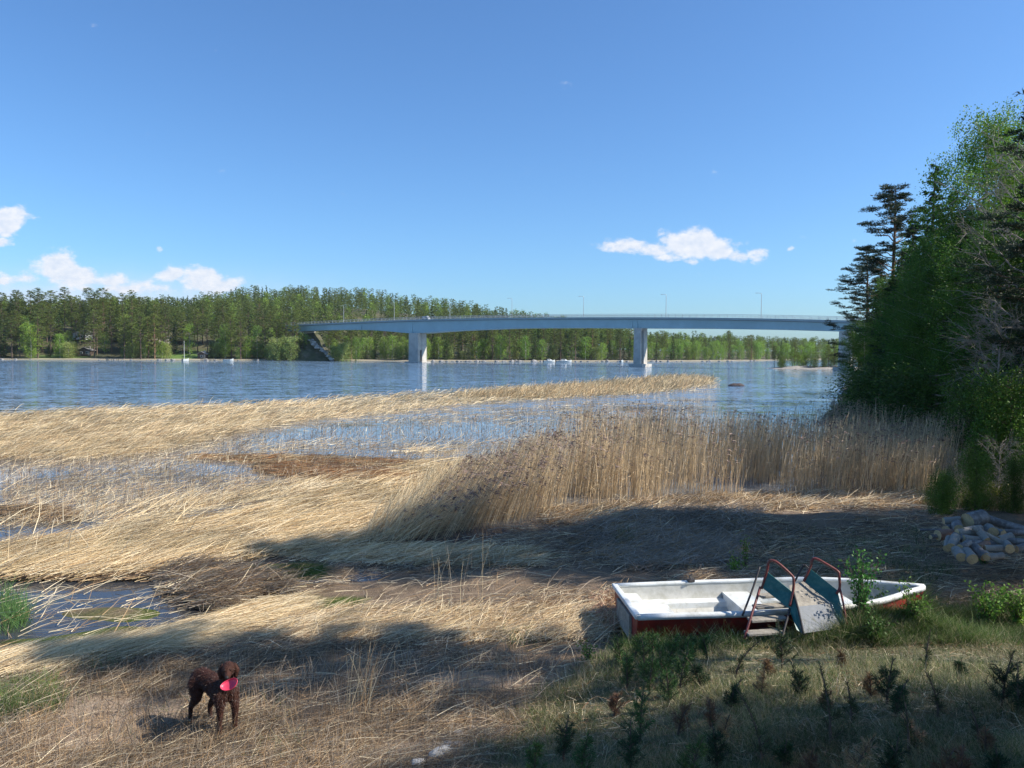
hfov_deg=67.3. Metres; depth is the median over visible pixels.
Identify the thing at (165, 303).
pine tree
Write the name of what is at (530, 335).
pine tree
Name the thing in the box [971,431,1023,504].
bare tree
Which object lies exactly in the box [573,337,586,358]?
birch tree
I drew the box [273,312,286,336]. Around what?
pine tree
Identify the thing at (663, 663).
pine sapling
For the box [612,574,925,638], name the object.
rowing boat
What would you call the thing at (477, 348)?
birch tree
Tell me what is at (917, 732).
pine sapling
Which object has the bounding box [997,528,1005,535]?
firewood log
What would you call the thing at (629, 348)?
spruce tree
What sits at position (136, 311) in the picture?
pine tree
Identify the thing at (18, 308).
pine tree
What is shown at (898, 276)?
birch tree
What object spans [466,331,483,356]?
pine tree
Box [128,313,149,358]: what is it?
pine tree
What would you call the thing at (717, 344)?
birch tree
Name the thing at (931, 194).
spruce tree
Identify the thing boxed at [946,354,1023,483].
leafy bush
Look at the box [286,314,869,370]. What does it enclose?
road bridge
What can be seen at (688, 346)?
birch tree
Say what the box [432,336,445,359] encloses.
birch tree
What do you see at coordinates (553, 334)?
pine tree
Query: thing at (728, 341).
pine tree
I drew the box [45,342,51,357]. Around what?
spruce tree
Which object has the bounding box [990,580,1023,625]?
leafy shrub
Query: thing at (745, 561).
leafy sapling
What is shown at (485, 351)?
spruce tree
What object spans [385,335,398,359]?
birch tree
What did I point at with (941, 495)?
leafy bush
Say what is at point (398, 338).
pine tree
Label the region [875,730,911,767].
pine sapling
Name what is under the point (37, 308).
pine tree
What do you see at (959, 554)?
firewood log
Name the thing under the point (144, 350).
birch tree
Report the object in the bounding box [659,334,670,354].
pine tree
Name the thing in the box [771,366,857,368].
islet
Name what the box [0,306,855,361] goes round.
hills
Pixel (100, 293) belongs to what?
pine tree
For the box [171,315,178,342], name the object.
spruce tree
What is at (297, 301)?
hillside forest
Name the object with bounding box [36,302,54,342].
pine tree
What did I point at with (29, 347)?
birch tree
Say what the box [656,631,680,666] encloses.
pine sapling
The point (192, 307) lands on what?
pine tree
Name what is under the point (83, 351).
cottage
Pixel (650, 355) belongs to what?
birch tree
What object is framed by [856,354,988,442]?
leafy bush
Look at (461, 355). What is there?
willow shrub
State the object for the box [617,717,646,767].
pine sapling
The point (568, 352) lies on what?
spruce tree
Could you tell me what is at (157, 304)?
pine tree
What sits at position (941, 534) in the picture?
firewood log
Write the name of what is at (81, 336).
cottage
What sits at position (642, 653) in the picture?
pine sapling
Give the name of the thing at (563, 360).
motorboat
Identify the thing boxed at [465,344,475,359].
willow shrub
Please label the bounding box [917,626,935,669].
pine sapling
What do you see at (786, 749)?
pine sapling
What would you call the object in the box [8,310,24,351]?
pine tree
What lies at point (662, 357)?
birch tree
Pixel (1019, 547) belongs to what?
firewood log
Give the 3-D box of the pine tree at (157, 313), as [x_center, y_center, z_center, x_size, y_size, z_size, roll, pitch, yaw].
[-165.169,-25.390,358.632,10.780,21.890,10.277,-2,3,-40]
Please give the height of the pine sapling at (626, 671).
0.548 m
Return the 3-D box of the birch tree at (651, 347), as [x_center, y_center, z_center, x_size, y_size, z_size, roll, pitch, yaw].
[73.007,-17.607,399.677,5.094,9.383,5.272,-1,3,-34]
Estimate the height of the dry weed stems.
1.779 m
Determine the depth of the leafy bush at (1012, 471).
22.09 m
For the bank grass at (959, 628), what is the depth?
8.80 m
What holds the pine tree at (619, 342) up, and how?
on the hills
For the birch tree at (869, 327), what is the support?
on the ground at (510, 580)
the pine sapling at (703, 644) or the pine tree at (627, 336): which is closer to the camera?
the pine sapling at (703, 644)
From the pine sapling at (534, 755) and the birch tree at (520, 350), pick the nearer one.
the pine sapling at (534, 755)
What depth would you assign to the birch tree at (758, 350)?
440.97 m
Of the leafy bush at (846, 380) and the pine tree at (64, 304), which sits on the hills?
the pine tree at (64, 304)
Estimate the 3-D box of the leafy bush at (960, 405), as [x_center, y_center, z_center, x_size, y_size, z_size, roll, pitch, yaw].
[19.122,2.000,31.301,4.030,6.006,4.251,2,3,38]
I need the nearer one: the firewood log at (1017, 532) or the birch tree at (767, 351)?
the firewood log at (1017, 532)
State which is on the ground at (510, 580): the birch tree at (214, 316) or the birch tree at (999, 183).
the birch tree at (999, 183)
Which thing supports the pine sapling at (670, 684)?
on the ground at (510, 580)
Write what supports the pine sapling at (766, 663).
on the ground at (510, 580)
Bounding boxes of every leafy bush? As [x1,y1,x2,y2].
[818,350,953,430]
[821,364,892,409]
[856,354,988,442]
[921,462,961,516]
[927,359,1018,475]
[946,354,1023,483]
[952,443,1000,510]
[993,445,1023,513]
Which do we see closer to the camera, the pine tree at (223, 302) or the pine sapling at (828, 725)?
the pine sapling at (828, 725)
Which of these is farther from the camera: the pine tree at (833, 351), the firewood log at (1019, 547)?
the pine tree at (833, 351)
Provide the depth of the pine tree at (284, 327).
346.02 m
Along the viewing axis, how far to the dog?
9.12 m
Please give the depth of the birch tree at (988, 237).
38.13 m
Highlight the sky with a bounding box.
[0,0,1023,351]
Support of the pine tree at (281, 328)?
on the hills
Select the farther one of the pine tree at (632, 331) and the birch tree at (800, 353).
the pine tree at (632, 331)
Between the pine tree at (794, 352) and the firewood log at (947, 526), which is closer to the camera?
the firewood log at (947, 526)
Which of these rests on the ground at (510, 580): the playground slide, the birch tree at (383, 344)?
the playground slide
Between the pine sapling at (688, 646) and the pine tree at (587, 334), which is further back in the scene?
the pine tree at (587, 334)
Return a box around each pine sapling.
[522,737,548,767]
[553,714,576,761]
[570,729,598,767]
[607,691,624,716]
[609,635,633,667]
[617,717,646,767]
[620,650,636,687]
[621,684,654,742]
[629,628,647,661]
[635,636,653,675]
[637,651,662,694]
[645,628,660,656]
[652,635,674,681]
[652,665,679,706]
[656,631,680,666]
[669,649,694,692]
[670,699,693,735]
[672,636,695,672]
[675,732,710,767]
[682,632,697,660]
[686,656,710,687]
[698,632,710,658]
[701,696,721,729]
[702,719,731,767]
[714,710,733,740]
[721,676,742,709]
[727,637,760,677]
[734,684,774,764]
[752,667,774,697]
[761,658,777,677]
[768,618,801,668]
[772,733,796,767]
[788,661,811,693]
[790,746,820,767]
[814,686,834,710]
[815,661,847,744]
[830,731,879,767]
[835,648,848,668]
[840,677,863,723]
[859,670,879,697]
[869,656,906,703]
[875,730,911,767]
[888,679,909,716]
[898,692,923,754]
[900,712,929,745]
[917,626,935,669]
[923,670,947,715]
[927,742,957,767]
[951,658,969,678]
[971,725,999,757]
[981,743,1011,767]
[982,649,1023,710]
[1006,663,1023,714]
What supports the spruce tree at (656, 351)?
on the hills
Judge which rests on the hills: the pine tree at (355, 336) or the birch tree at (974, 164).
the pine tree at (355, 336)
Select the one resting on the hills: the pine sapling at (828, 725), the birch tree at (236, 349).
the birch tree at (236, 349)
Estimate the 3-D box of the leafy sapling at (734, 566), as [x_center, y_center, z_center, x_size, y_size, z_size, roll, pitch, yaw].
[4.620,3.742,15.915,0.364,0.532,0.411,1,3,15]
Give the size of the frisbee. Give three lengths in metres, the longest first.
0.206 x 0.132 x 0.051 m
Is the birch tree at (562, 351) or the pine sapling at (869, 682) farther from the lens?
the birch tree at (562, 351)
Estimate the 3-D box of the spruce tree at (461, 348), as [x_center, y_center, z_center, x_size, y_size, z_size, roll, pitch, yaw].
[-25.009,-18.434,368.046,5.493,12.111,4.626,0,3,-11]
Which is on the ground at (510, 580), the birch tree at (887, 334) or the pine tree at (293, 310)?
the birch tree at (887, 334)
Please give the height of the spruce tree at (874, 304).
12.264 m
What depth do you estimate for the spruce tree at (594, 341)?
386.81 m
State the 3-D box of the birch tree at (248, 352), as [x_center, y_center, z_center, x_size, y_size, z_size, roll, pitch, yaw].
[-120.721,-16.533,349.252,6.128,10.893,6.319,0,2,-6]
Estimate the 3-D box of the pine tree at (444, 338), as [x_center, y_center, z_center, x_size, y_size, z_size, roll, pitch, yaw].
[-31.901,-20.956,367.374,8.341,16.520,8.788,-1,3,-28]
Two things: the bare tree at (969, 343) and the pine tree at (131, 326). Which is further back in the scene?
the pine tree at (131, 326)
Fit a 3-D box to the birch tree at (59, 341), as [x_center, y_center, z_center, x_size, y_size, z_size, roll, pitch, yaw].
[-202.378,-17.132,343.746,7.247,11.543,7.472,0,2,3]
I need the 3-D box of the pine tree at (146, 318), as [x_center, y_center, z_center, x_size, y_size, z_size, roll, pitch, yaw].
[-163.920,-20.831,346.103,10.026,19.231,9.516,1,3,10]
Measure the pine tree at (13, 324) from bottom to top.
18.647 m
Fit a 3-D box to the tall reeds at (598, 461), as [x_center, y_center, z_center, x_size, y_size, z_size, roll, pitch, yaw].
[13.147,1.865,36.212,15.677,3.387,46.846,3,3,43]
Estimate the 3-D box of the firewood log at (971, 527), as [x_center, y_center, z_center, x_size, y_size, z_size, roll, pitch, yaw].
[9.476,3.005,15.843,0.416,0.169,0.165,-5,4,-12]
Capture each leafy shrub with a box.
[574,639,598,663]
[838,545,886,616]
[861,610,898,645]
[870,580,894,599]
[894,576,933,620]
[928,482,961,510]
[964,580,1020,623]
[986,480,1008,502]
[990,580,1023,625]
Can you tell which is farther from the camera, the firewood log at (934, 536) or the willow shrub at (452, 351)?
the willow shrub at (452, 351)
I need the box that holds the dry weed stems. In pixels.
[2,532,1023,764]
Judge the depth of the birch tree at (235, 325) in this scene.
375.78 m
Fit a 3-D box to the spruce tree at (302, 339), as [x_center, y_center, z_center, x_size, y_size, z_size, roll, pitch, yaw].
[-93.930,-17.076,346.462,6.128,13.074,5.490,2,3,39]
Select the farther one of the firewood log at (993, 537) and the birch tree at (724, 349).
the birch tree at (724, 349)
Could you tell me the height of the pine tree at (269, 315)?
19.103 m
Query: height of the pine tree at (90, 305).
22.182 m
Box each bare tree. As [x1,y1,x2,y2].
[924,121,1023,444]
[934,284,1023,462]
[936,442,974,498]
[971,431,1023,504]
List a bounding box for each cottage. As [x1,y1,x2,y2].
[73,331,94,339]
[78,346,95,355]
[150,336,171,343]
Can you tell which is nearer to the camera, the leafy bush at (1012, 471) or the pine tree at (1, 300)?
the leafy bush at (1012, 471)
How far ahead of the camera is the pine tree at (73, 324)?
354.80 m
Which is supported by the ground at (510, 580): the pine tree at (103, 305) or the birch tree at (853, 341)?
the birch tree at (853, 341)
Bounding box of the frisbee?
[220,678,237,690]
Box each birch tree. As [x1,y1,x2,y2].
[0,301,10,325]
[10,316,30,349]
[17,322,46,358]
[23,338,35,357]
[51,333,65,356]
[61,331,75,349]
[97,331,110,351]
[115,315,130,339]
[120,321,141,350]
[141,340,147,357]
[151,342,159,356]
[157,341,166,358]
[179,323,197,353]
[206,314,224,343]
[215,323,234,357]
[216,336,232,357]
[227,339,236,356]
[229,314,244,341]
[234,347,241,358]
[241,336,251,358]
[248,325,267,357]
[266,327,275,351]
[295,332,309,345]
[322,335,330,349]
[348,336,362,360]
[358,337,366,355]
[363,336,375,358]
[378,336,390,359]
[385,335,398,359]
[395,341,403,357]
[396,336,405,355]
[401,339,408,358]
[427,341,432,359]
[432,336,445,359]
[439,339,450,358]
[471,340,482,359]
[476,338,485,358]
[481,338,491,359]
[493,346,499,359]
[494,335,508,358]
[503,337,513,359]
[515,340,524,358]
[519,335,533,359]
[537,338,546,358]
[561,343,569,358]
[569,347,574,358]
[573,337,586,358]
[578,336,593,359]
[596,342,607,359]
[607,340,617,359]
[624,339,633,358]
[647,348,653,359]
[648,342,655,357]
[653,342,661,358]
[660,348,664,359]
[666,347,672,358]
[674,339,685,358]
[676,345,684,359]
[684,341,694,359]
[691,340,702,358]
[692,342,700,359]
[701,347,707,359]
[703,346,710,359]
[707,341,717,359]
[709,342,718,359]
[712,340,721,359]
[719,348,725,359]
[720,341,728,359]
[730,345,737,357]
[735,340,744,355]
[736,344,743,358]
[752,343,761,359]
[752,344,759,359]
[755,341,763,359]
[757,340,766,357]
[765,348,771,358]
[776,343,791,366]
[786,350,797,365]
[795,344,805,365]
[795,352,802,365]
[803,341,820,365]
[821,344,831,364]
[833,318,883,394]
[846,272,908,396]
[858,232,947,392]
[863,301,925,407]
[866,253,983,393]
[885,199,1022,406]
[904,96,1023,372]
[910,202,1023,426]
[949,111,1023,390]
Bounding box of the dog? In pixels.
[187,661,240,739]
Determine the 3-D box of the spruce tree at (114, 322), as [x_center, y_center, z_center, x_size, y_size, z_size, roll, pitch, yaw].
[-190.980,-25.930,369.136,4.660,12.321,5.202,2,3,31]
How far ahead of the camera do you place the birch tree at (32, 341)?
337.58 m
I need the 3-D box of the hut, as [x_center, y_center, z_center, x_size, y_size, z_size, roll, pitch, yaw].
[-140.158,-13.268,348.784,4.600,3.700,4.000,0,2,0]
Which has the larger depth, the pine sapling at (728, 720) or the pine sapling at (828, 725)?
the pine sapling at (728, 720)
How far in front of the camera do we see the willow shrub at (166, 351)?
347.24 m
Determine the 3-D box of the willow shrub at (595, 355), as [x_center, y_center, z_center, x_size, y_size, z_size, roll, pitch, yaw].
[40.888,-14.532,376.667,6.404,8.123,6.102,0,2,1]
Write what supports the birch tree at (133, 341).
on the hills
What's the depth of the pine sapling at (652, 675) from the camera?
9.45 m
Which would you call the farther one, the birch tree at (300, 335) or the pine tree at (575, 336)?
the pine tree at (575, 336)
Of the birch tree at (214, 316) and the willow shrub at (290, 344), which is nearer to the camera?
the willow shrub at (290, 344)
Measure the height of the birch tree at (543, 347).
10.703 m
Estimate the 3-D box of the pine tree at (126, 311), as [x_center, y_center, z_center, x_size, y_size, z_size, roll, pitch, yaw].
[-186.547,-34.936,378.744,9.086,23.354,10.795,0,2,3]
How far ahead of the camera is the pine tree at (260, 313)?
362.89 m
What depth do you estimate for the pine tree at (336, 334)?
365.25 m
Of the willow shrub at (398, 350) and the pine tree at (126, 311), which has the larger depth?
the pine tree at (126, 311)
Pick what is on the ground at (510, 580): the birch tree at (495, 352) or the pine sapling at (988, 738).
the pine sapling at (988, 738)
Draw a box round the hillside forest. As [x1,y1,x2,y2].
[0,284,855,352]
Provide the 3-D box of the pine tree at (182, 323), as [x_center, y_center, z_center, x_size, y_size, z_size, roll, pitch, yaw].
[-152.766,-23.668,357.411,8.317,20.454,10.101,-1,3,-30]
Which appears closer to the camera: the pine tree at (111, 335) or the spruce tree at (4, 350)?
the spruce tree at (4, 350)
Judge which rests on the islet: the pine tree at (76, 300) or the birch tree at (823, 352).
the birch tree at (823, 352)
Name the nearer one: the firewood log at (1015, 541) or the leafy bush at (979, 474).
the firewood log at (1015, 541)
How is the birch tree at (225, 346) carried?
on the hills
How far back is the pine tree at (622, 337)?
379.89 m
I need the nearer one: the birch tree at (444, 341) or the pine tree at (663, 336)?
the birch tree at (444, 341)
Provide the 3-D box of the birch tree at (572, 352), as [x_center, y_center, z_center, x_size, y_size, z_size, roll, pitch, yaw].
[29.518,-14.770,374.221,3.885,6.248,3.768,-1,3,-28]
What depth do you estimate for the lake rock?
112.79 m
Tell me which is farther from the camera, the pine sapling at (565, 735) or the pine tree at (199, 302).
the pine tree at (199, 302)
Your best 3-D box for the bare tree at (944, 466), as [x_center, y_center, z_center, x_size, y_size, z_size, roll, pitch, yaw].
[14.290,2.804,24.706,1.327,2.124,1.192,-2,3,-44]
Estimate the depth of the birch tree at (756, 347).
441.56 m
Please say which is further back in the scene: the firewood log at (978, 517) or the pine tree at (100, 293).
the pine tree at (100, 293)
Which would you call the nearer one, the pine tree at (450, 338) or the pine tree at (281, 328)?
the pine tree at (281, 328)
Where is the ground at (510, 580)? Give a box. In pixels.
[0,394,1023,767]
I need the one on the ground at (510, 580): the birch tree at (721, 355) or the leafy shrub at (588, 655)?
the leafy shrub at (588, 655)
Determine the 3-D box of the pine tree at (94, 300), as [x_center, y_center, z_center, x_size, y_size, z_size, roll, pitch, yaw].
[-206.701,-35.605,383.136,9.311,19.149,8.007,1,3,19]
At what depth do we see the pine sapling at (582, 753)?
7.42 m
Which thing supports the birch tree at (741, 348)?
on the hills
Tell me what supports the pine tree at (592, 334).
on the hills
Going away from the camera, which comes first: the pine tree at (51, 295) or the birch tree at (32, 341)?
the birch tree at (32, 341)
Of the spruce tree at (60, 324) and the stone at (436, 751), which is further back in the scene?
the spruce tree at (60, 324)
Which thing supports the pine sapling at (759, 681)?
on the ground at (510, 580)
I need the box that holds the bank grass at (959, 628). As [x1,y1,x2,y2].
[446,574,1023,767]
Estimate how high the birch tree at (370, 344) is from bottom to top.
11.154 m
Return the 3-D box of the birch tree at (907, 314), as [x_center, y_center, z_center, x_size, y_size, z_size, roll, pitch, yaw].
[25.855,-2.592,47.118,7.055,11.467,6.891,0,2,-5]
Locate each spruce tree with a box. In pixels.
[0,315,10,356]
[0,335,8,357]
[5,298,17,334]
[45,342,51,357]
[51,314,64,350]
[52,312,64,337]
[109,318,120,341]
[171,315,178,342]
[171,328,179,353]
[209,342,214,358]
[247,314,259,354]
[300,332,305,348]
[363,345,368,358]
[371,340,378,358]
[443,337,451,359]
[455,333,462,355]
[455,345,460,359]
[480,333,491,359]
[529,330,540,359]
[534,330,541,355]
[558,329,572,359]
[589,330,597,353]
[598,331,604,358]
[605,340,612,359]
[621,342,625,359]
[625,336,632,360]
[653,341,659,359]
[668,336,677,359]
[725,347,733,359]
[857,271,885,360]
[866,261,909,409]
[870,215,921,367]
[883,163,943,398]
[918,236,991,422]
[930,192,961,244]
[982,240,1023,448]
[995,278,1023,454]
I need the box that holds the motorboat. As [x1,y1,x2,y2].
[555,359,571,361]
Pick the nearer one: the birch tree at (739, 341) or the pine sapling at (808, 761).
the pine sapling at (808, 761)
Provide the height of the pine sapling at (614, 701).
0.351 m
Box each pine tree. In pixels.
[0,292,11,334]
[0,312,15,339]
[0,317,20,358]
[5,290,26,316]
[7,292,30,330]
[7,317,31,357]
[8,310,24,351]
[17,290,35,322]
[22,310,48,357]
[23,288,49,330]
[28,303,56,351]
[29,294,47,339]
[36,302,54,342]
[41,290,59,325]
[42,308,63,354]
[55,287,72,331]
[61,295,84,340]
[65,312,85,351]
[66,297,84,329]
[72,302,88,342]
[75,312,92,346]
[77,309,108,357]
[79,288,100,328]
[82,299,103,335]
[86,304,108,354]
[89,293,99,317]
[90,287,116,324]
[94,297,115,330]
[101,293,117,331]
[104,311,118,352]
[114,293,128,322]
[114,313,128,352]
[117,317,133,358]
[119,296,140,335]
[120,316,138,355]
[123,290,140,325]
[128,308,149,348]
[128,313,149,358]
[132,297,145,333]
[134,303,150,326]
[136,316,158,357]
[140,307,159,351]
[144,313,163,358]
[148,301,164,330]
[148,306,168,352]
[152,317,171,344]
[153,308,175,353]
[155,299,173,324]
[162,305,176,336]
[174,312,192,353]
[188,306,201,342]
[189,309,205,352]
[193,301,212,343]
[196,315,215,352]
[210,315,224,342]
[211,300,234,340]
[219,311,242,357]
[229,314,253,358]
[231,311,247,354]
[238,306,256,334]
[250,300,267,341]
[253,306,272,348]
[257,321,271,356]
[263,310,278,333]
[268,319,285,351]
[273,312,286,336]
[276,317,290,350]
[277,319,293,345]
[279,303,291,325]
[285,309,300,329]
[286,312,299,339]
[292,325,303,350]
[322,331,334,344]
[329,320,343,341]
[341,320,360,359]
[361,319,380,349]
[375,319,393,339]
[387,332,401,347]
[429,333,443,345]
[435,333,450,356]
[445,332,457,352]
[448,332,462,358]
[456,331,470,343]
[465,331,481,355]
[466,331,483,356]
[479,330,495,345]
[486,330,502,359]
[503,329,513,356]
[503,329,515,359]
[510,329,524,344]
[510,329,528,356]
[526,328,534,356]
[537,328,549,348]
[537,328,550,343]
[549,328,561,347]
[553,328,569,359]
[556,328,568,347]
[566,328,577,348]
[566,328,582,359]
[569,330,576,356]
[581,328,591,356]
[583,328,600,358]
[593,328,600,345]
[602,328,613,353]
[604,328,615,349]
[614,330,625,356]
[615,328,627,359]
[624,329,633,355]
[625,329,633,349]
[653,331,662,347]
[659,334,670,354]
[724,335,734,359]
[745,335,755,359]
[771,346,780,367]
[788,343,800,364]
[791,337,797,349]
[816,340,822,350]
[824,245,890,365]
[825,345,832,366]
[826,182,928,337]
[830,344,837,365]
[950,87,1023,348]
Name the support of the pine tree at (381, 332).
on the hills
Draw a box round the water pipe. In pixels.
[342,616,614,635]
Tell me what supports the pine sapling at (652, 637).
on the ground at (510, 580)
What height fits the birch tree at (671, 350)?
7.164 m
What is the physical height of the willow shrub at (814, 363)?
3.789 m
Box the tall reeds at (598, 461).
[379,394,978,542]
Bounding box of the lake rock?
[728,383,744,385]
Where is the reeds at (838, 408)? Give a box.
[826,386,927,433]
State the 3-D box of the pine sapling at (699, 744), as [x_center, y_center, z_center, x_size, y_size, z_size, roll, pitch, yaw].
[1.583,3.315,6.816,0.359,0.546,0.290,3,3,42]
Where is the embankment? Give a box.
[276,331,329,360]
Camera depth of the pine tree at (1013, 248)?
29.78 m
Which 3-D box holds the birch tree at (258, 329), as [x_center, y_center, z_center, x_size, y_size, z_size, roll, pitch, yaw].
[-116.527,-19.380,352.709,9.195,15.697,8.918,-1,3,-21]
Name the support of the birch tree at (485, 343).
on the hills
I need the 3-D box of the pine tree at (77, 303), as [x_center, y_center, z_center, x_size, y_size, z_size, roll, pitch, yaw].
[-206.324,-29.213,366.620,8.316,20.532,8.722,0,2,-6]
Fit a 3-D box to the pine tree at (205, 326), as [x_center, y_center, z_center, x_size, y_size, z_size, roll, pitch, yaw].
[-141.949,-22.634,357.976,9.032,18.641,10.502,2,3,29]
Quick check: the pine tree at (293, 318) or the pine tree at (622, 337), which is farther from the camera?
the pine tree at (622, 337)
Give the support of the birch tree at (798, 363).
on the islet
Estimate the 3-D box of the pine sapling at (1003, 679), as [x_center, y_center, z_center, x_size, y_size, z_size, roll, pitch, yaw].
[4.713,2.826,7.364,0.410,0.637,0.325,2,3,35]
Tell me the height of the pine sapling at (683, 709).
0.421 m
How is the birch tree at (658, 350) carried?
on the hills
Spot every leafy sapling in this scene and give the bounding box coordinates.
[726,551,742,570]
[736,530,750,571]
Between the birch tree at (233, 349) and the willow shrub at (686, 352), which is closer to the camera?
the birch tree at (233, 349)
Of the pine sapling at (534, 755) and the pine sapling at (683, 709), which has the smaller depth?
the pine sapling at (534, 755)
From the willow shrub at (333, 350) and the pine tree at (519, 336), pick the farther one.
the pine tree at (519, 336)
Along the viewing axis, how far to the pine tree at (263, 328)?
350.32 m
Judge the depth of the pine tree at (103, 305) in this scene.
368.69 m
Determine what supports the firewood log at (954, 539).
on the firewood log at (946, 540)
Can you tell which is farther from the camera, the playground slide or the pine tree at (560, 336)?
the pine tree at (560, 336)
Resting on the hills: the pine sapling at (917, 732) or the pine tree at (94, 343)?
the pine tree at (94, 343)
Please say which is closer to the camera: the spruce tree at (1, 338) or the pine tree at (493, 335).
the spruce tree at (1, 338)
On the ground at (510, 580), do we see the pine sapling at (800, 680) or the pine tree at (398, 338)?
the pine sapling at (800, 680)
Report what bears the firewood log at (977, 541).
on the firewood log at (984, 542)
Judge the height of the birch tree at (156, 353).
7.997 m
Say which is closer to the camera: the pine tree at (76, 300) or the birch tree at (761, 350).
the pine tree at (76, 300)
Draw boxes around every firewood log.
[929,534,937,538]
[934,529,954,540]
[942,516,961,523]
[942,524,951,528]
[943,535,950,551]
[947,533,960,550]
[951,519,963,529]
[951,546,965,561]
[955,529,977,535]
[956,539,971,547]
[961,509,989,526]
[961,525,983,529]
[962,535,980,540]
[962,539,982,543]
[962,547,977,563]
[969,543,987,560]
[972,526,1014,546]
[974,526,989,540]
[978,540,990,548]
[983,523,998,535]
[983,550,989,560]
[984,545,1004,551]
[988,515,1023,529]
[990,552,1004,559]
[996,532,1014,543]
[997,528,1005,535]
[1003,540,1014,552]
[1004,529,1023,535]
[1007,538,1023,544]
[1014,543,1023,551]
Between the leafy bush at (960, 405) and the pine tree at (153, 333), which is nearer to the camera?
the leafy bush at (960, 405)
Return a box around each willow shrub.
[60,342,76,357]
[66,340,80,357]
[125,343,138,357]
[131,343,141,357]
[159,342,172,357]
[205,340,222,357]
[238,345,245,358]
[255,344,266,357]
[264,344,276,359]
[267,336,286,359]
[279,335,300,360]
[325,345,340,360]
[336,342,350,360]
[345,345,354,358]
[393,348,404,359]
[428,342,439,358]
[445,343,455,359]
[459,350,464,359]
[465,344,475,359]
[511,346,519,358]
[545,350,552,359]
[549,344,559,359]
[590,347,600,359]
[612,350,619,359]
[683,347,691,359]
[776,355,785,367]
[799,354,808,365]
[811,357,819,366]
[820,356,829,366]
[829,355,837,365]
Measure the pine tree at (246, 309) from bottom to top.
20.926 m
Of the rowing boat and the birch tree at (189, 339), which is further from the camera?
the birch tree at (189, 339)
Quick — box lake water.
[0,360,961,639]
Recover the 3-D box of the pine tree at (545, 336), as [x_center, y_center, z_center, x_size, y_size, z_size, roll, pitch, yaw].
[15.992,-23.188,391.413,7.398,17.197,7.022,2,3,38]
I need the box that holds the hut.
[196,351,209,358]
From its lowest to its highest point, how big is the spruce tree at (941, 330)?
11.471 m
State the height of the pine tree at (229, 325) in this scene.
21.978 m
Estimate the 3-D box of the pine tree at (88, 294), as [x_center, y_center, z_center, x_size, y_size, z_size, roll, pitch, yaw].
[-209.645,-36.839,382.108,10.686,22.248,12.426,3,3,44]
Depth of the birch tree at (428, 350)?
350.56 m
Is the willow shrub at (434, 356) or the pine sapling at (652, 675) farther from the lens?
the willow shrub at (434, 356)
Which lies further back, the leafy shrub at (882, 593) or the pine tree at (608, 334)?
the pine tree at (608, 334)
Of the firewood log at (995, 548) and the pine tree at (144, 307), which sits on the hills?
the pine tree at (144, 307)
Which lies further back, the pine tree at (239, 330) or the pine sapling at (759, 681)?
the pine tree at (239, 330)
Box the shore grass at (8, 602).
[0,474,1023,757]
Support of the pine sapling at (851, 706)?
on the ground at (510, 580)
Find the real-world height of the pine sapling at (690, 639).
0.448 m
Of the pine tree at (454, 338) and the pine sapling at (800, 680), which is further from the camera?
the pine tree at (454, 338)
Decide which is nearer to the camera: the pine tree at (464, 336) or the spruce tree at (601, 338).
the pine tree at (464, 336)
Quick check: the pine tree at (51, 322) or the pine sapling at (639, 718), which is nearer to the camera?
the pine sapling at (639, 718)
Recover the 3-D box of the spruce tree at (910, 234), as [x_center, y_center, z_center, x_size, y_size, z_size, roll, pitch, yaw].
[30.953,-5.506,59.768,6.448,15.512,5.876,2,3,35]
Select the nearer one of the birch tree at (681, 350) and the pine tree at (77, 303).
the pine tree at (77, 303)
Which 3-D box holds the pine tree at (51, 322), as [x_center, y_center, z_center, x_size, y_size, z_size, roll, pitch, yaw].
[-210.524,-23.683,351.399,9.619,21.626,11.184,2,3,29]
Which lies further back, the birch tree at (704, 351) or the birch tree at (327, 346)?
the birch tree at (704, 351)
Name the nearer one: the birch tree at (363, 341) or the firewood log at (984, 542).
the firewood log at (984, 542)
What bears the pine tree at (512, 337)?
on the hills
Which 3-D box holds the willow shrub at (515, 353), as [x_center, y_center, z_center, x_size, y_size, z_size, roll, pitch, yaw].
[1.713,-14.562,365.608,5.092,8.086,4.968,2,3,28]
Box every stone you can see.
[410,758,425,767]
[428,745,453,759]
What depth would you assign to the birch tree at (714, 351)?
406.85 m
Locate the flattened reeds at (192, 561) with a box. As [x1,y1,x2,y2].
[0,371,720,678]
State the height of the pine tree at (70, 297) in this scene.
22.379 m
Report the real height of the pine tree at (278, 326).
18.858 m
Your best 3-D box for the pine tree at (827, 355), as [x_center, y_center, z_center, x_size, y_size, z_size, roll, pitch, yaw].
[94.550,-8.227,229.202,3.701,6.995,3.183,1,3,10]
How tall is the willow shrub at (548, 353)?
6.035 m
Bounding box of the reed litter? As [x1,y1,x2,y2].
[0,397,1023,767]
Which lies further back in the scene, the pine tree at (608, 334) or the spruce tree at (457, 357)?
the pine tree at (608, 334)
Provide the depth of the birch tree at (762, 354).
469.18 m
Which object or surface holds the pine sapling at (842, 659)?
on the ground at (510, 580)
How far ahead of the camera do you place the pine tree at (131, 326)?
345.45 m
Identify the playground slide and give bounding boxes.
[742,557,846,638]
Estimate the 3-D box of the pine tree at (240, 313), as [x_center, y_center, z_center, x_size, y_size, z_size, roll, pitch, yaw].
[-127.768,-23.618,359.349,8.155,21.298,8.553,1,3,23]
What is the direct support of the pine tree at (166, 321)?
on the hills
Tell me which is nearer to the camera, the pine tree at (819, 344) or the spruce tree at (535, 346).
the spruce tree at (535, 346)

